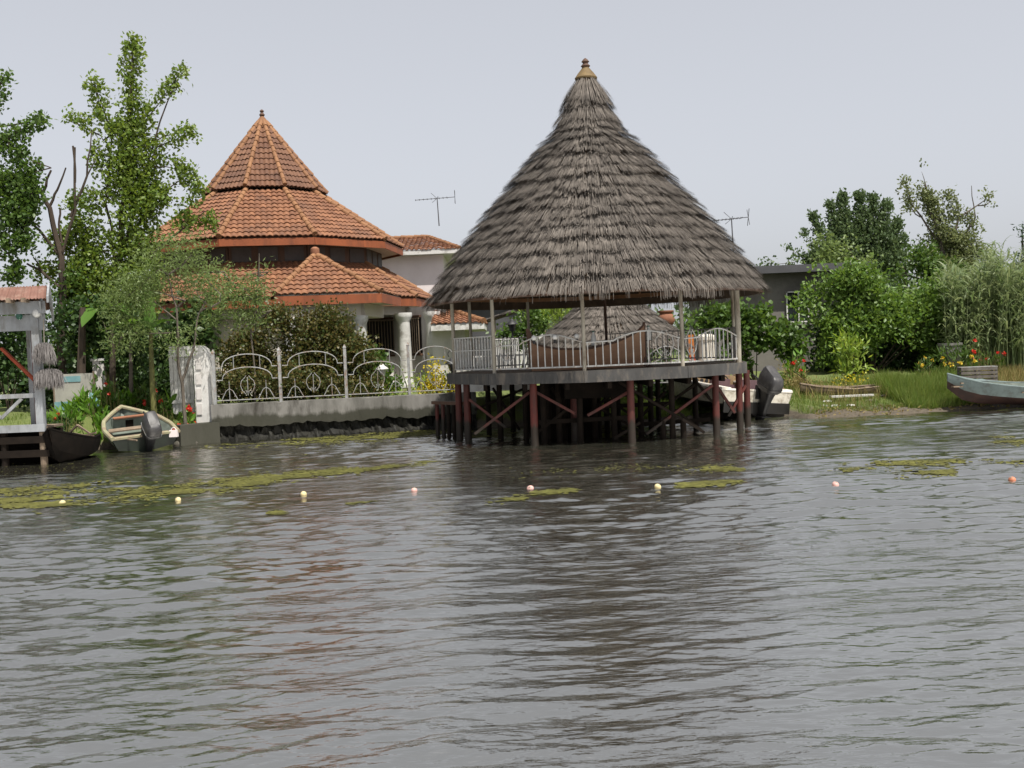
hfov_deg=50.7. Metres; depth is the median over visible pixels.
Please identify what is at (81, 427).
wooden frame
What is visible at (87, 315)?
banana plant
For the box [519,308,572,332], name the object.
feathery shrub
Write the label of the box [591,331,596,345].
bottle
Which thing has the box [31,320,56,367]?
net bundle
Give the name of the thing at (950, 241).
wispy tree
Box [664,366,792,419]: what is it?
motorboat
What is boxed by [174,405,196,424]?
flowering bush
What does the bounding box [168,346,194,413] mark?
gate panel
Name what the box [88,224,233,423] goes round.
willow tree
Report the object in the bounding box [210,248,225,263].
window
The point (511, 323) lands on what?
garden lantern
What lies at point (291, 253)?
window
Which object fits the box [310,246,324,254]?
window
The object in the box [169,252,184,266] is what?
window
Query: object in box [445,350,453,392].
garden lantern
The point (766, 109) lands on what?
sky
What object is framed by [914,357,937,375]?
flower plant
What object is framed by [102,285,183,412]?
banana plant
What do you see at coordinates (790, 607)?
water
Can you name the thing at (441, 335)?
annex
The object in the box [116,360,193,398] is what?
understorey shrub
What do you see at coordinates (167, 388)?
understorey shrub
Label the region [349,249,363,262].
window
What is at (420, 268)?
wing
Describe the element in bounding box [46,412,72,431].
ground cover clump
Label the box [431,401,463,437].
mooring fence
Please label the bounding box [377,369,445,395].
shrub
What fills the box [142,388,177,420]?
flowering bush
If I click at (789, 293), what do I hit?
window
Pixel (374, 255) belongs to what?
window
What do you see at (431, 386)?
yellow shrub
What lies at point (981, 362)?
flower plant
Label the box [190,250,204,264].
window
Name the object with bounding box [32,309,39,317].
hanging lamp
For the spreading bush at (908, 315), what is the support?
on the ground at (88, 424)
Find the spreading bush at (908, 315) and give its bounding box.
[784,247,966,374]
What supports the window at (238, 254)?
in the roundhouse
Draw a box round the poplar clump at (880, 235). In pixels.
[780,187,909,283]
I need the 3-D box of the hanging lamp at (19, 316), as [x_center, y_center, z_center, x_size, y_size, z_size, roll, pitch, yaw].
[-11.301,-1.612,24.796,0.150,0.286,0.150,-2,2,0]
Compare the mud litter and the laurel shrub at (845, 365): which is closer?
the mud litter
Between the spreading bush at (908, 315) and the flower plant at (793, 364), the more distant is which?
the spreading bush at (908, 315)
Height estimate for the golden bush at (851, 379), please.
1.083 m
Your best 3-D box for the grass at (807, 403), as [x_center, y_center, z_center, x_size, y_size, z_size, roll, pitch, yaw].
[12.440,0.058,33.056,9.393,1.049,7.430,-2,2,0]
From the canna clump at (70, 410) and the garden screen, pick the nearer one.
the canna clump at (70, 410)
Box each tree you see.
[0,67,56,315]
[26,131,95,373]
[30,30,220,390]
[42,289,122,373]
[71,303,156,390]
[86,306,165,391]
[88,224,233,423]
[756,254,801,265]
[807,225,883,268]
[880,239,967,291]
[895,158,997,277]
[903,232,913,293]
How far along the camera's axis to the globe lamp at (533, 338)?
23.85 m
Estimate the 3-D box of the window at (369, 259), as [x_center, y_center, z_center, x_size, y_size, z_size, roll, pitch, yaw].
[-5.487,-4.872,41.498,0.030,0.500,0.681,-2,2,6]
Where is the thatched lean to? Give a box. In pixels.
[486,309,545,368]
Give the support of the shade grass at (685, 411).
on the ground at (88, 424)
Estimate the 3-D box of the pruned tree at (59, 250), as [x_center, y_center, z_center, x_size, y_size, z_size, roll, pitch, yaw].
[-13.315,-3.346,32.242,2.250,8.226,1.070,-2,2,0]
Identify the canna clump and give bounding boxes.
[46,401,106,443]
[63,383,109,426]
[96,385,119,411]
[99,384,135,406]
[119,379,158,408]
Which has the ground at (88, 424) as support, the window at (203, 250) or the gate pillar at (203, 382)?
the gate pillar at (203, 382)
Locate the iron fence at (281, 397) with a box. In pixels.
[211,342,462,404]
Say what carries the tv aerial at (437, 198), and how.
attached to the wing
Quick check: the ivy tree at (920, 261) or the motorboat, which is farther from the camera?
the ivy tree at (920, 261)
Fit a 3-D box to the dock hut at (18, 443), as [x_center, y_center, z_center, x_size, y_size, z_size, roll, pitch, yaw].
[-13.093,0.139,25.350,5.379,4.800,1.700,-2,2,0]
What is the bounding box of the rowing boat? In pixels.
[947,373,1023,404]
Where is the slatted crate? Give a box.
[957,366,997,380]
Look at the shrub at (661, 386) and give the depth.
32.33 m
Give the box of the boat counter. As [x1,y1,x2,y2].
[526,322,646,370]
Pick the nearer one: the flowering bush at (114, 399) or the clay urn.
the flowering bush at (114, 399)
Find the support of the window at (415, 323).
in the roundhouse
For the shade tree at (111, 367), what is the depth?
31.23 m
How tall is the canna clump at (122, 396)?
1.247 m
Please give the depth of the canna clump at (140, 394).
31.17 m
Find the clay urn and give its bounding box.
[658,310,674,360]
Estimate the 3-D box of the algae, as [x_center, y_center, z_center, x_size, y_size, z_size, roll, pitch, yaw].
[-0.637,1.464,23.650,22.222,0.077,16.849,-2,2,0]
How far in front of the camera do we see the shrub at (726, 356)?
33.56 m
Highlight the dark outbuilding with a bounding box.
[447,310,560,370]
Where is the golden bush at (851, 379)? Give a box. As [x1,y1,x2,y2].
[829,371,867,385]
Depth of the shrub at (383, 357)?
33.50 m
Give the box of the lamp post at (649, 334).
[646,325,653,366]
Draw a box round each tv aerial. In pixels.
[415,190,455,225]
[712,211,749,240]
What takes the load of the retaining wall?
on the ground at (88, 424)
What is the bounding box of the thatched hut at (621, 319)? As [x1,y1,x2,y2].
[526,304,697,390]
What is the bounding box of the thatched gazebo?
[421,58,772,445]
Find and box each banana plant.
[64,303,128,378]
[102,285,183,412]
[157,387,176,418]
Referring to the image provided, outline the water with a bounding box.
[0,407,1023,767]
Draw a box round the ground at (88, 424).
[0,349,1023,449]
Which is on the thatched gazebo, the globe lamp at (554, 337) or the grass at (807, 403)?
the globe lamp at (554, 337)
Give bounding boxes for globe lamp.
[531,335,536,343]
[552,335,557,342]
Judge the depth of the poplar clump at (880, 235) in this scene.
63.50 m
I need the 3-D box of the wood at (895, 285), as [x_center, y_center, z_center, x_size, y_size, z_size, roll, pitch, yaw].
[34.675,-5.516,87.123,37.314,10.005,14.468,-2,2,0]
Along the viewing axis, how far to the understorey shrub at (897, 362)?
38.28 m
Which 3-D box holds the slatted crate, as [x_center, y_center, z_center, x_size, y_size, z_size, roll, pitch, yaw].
[13.165,0.039,30.584,1.000,1.070,0.420,-2,2,7]
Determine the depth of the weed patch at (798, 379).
32.97 m
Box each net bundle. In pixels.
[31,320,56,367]
[33,362,68,391]
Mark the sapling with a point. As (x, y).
(254, 298)
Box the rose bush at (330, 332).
[214,290,397,403]
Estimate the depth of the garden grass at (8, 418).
29.27 m
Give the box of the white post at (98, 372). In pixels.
[90,358,106,388]
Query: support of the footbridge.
on the ground at (88, 424)
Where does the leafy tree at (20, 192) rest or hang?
on the ground at (88, 424)
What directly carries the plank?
on the grass at (807, 403)
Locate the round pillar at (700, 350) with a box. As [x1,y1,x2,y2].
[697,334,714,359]
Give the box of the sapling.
[167,254,280,401]
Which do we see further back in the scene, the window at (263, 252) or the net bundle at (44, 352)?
the window at (263, 252)
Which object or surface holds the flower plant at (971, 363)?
on the ground at (88, 424)
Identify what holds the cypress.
on the ground at (88, 424)
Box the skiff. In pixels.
[101,405,180,451]
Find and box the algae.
[0,429,1023,514]
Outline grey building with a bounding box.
[690,261,871,370]
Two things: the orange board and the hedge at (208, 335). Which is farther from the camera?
the hedge at (208, 335)
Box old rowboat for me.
[38,427,100,462]
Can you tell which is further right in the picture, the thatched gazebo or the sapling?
the thatched gazebo
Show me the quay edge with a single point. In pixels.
(199, 433)
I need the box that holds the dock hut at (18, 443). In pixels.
[0,283,63,465]
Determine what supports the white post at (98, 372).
on the ground at (88, 424)
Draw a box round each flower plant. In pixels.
[780,348,806,384]
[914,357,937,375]
[931,356,956,374]
[955,355,977,374]
[967,338,991,374]
[982,347,1008,372]
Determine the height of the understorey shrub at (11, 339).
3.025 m
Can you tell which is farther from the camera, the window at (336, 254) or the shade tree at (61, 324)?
the window at (336, 254)
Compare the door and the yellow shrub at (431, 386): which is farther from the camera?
the door
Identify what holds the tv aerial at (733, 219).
attached to the grey building
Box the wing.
[382,234,460,293]
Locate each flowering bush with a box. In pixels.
[86,393,99,413]
[89,373,122,413]
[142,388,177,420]
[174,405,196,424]
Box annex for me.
[431,310,487,388]
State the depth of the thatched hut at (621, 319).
32.96 m
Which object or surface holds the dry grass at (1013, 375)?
on the ground at (88, 424)
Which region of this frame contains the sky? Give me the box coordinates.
[0,0,1023,345]
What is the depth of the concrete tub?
35.73 m
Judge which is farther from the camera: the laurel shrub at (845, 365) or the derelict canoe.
the laurel shrub at (845, 365)
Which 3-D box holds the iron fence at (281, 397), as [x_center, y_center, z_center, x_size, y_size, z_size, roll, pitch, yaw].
[-4.839,-0.346,30.480,6.987,1.530,0.108,-3,2,-11]
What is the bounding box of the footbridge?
[461,338,530,429]
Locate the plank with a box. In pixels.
[829,394,873,397]
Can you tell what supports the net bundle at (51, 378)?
hanging from the dock hut at (18, 443)
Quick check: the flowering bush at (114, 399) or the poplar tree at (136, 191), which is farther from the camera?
the poplar tree at (136, 191)
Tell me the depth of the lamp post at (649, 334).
25.00 m
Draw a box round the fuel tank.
[169,427,178,436]
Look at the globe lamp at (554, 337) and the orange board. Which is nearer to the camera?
the globe lamp at (554, 337)
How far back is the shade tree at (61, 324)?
31.10 m
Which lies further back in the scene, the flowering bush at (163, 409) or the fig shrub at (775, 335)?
the fig shrub at (775, 335)
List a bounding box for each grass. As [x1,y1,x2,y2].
[0,401,224,429]
[601,388,721,418]
[751,367,1022,413]
[862,366,986,408]
[922,362,1023,381]
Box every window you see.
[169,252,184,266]
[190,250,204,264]
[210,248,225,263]
[231,247,251,261]
[258,247,277,260]
[284,246,303,260]
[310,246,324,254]
[330,248,344,261]
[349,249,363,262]
[366,250,371,262]
[367,317,394,356]
[372,252,376,265]
[377,254,381,266]
[410,315,422,355]
[786,291,811,325]
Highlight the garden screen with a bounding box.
[53,371,94,411]
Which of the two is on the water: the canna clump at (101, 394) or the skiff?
the skiff
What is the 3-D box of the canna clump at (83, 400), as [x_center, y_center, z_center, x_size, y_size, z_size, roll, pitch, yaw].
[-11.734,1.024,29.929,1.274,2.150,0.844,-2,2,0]
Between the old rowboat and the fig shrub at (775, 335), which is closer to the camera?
the old rowboat
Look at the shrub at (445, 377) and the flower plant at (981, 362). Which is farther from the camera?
the flower plant at (981, 362)
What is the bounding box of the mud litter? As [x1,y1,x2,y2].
[813,402,1023,417]
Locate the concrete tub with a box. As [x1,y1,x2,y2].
[937,343,962,365]
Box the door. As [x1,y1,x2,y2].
[516,334,542,367]
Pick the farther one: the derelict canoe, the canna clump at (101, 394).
the derelict canoe
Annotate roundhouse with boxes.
[135,109,446,396]
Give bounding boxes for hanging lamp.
[16,314,22,319]
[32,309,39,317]
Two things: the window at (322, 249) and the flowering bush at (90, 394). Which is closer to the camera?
the flowering bush at (90, 394)
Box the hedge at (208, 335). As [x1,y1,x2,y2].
[0,280,229,407]
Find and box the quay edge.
[172,422,219,445]
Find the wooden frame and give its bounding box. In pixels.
[69,424,96,435]
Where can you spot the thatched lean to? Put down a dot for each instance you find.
(501, 315)
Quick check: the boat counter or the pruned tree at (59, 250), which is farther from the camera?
the pruned tree at (59, 250)
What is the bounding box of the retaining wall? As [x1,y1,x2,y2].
[211,392,476,441]
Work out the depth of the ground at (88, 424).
30.71 m
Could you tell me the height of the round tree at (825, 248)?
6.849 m
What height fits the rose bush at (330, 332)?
3.908 m
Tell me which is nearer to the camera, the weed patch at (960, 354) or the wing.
the weed patch at (960, 354)
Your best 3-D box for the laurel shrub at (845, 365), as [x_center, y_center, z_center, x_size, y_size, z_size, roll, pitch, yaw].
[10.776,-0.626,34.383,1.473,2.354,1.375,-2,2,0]
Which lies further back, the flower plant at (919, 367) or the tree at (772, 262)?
the tree at (772, 262)
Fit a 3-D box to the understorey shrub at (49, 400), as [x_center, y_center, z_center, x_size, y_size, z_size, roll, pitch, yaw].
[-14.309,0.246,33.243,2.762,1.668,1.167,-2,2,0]
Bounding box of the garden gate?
[650,346,693,382]
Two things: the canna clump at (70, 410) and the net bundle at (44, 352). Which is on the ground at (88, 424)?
the canna clump at (70, 410)
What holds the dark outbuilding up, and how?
on the ground at (88, 424)
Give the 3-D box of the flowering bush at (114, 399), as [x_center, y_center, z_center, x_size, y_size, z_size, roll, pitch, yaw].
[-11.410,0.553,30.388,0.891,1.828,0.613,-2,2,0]
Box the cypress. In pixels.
[1011,221,1023,267]
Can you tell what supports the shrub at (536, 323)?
on the ground at (88, 424)
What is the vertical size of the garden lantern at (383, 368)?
1.423 m
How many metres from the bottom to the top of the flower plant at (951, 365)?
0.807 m
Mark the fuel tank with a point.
(174, 433)
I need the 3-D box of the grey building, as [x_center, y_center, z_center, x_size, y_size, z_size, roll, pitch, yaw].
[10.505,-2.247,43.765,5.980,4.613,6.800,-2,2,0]
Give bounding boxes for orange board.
[688,335,695,360]
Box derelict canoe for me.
[799,383,880,394]
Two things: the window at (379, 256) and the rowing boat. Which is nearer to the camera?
the rowing boat
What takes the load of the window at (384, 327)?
in the roundhouse
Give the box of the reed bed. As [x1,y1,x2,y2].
[895,235,1023,370]
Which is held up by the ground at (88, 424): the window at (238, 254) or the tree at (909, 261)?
the tree at (909, 261)
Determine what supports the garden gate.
on the ground at (88, 424)
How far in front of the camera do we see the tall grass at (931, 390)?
30.64 m
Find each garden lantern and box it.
[375,364,387,395]
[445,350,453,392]
[506,319,517,394]
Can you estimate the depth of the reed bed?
36.30 m
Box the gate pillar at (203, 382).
[193,345,213,422]
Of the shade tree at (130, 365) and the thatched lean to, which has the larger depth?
the thatched lean to
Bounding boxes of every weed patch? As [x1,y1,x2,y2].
[775,358,822,389]
[925,340,978,368]
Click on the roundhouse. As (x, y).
(269, 198)
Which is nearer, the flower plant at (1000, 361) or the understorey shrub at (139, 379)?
the understorey shrub at (139, 379)
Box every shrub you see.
[0,314,55,409]
[3,372,76,410]
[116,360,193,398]
[156,371,195,402]
[339,328,404,396]
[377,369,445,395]
[414,352,454,393]
[437,368,450,392]
[486,309,551,367]
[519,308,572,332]
[634,339,678,399]
[673,293,812,379]
[716,344,750,376]
[805,300,940,372]
[828,329,874,381]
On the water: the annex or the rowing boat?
the rowing boat

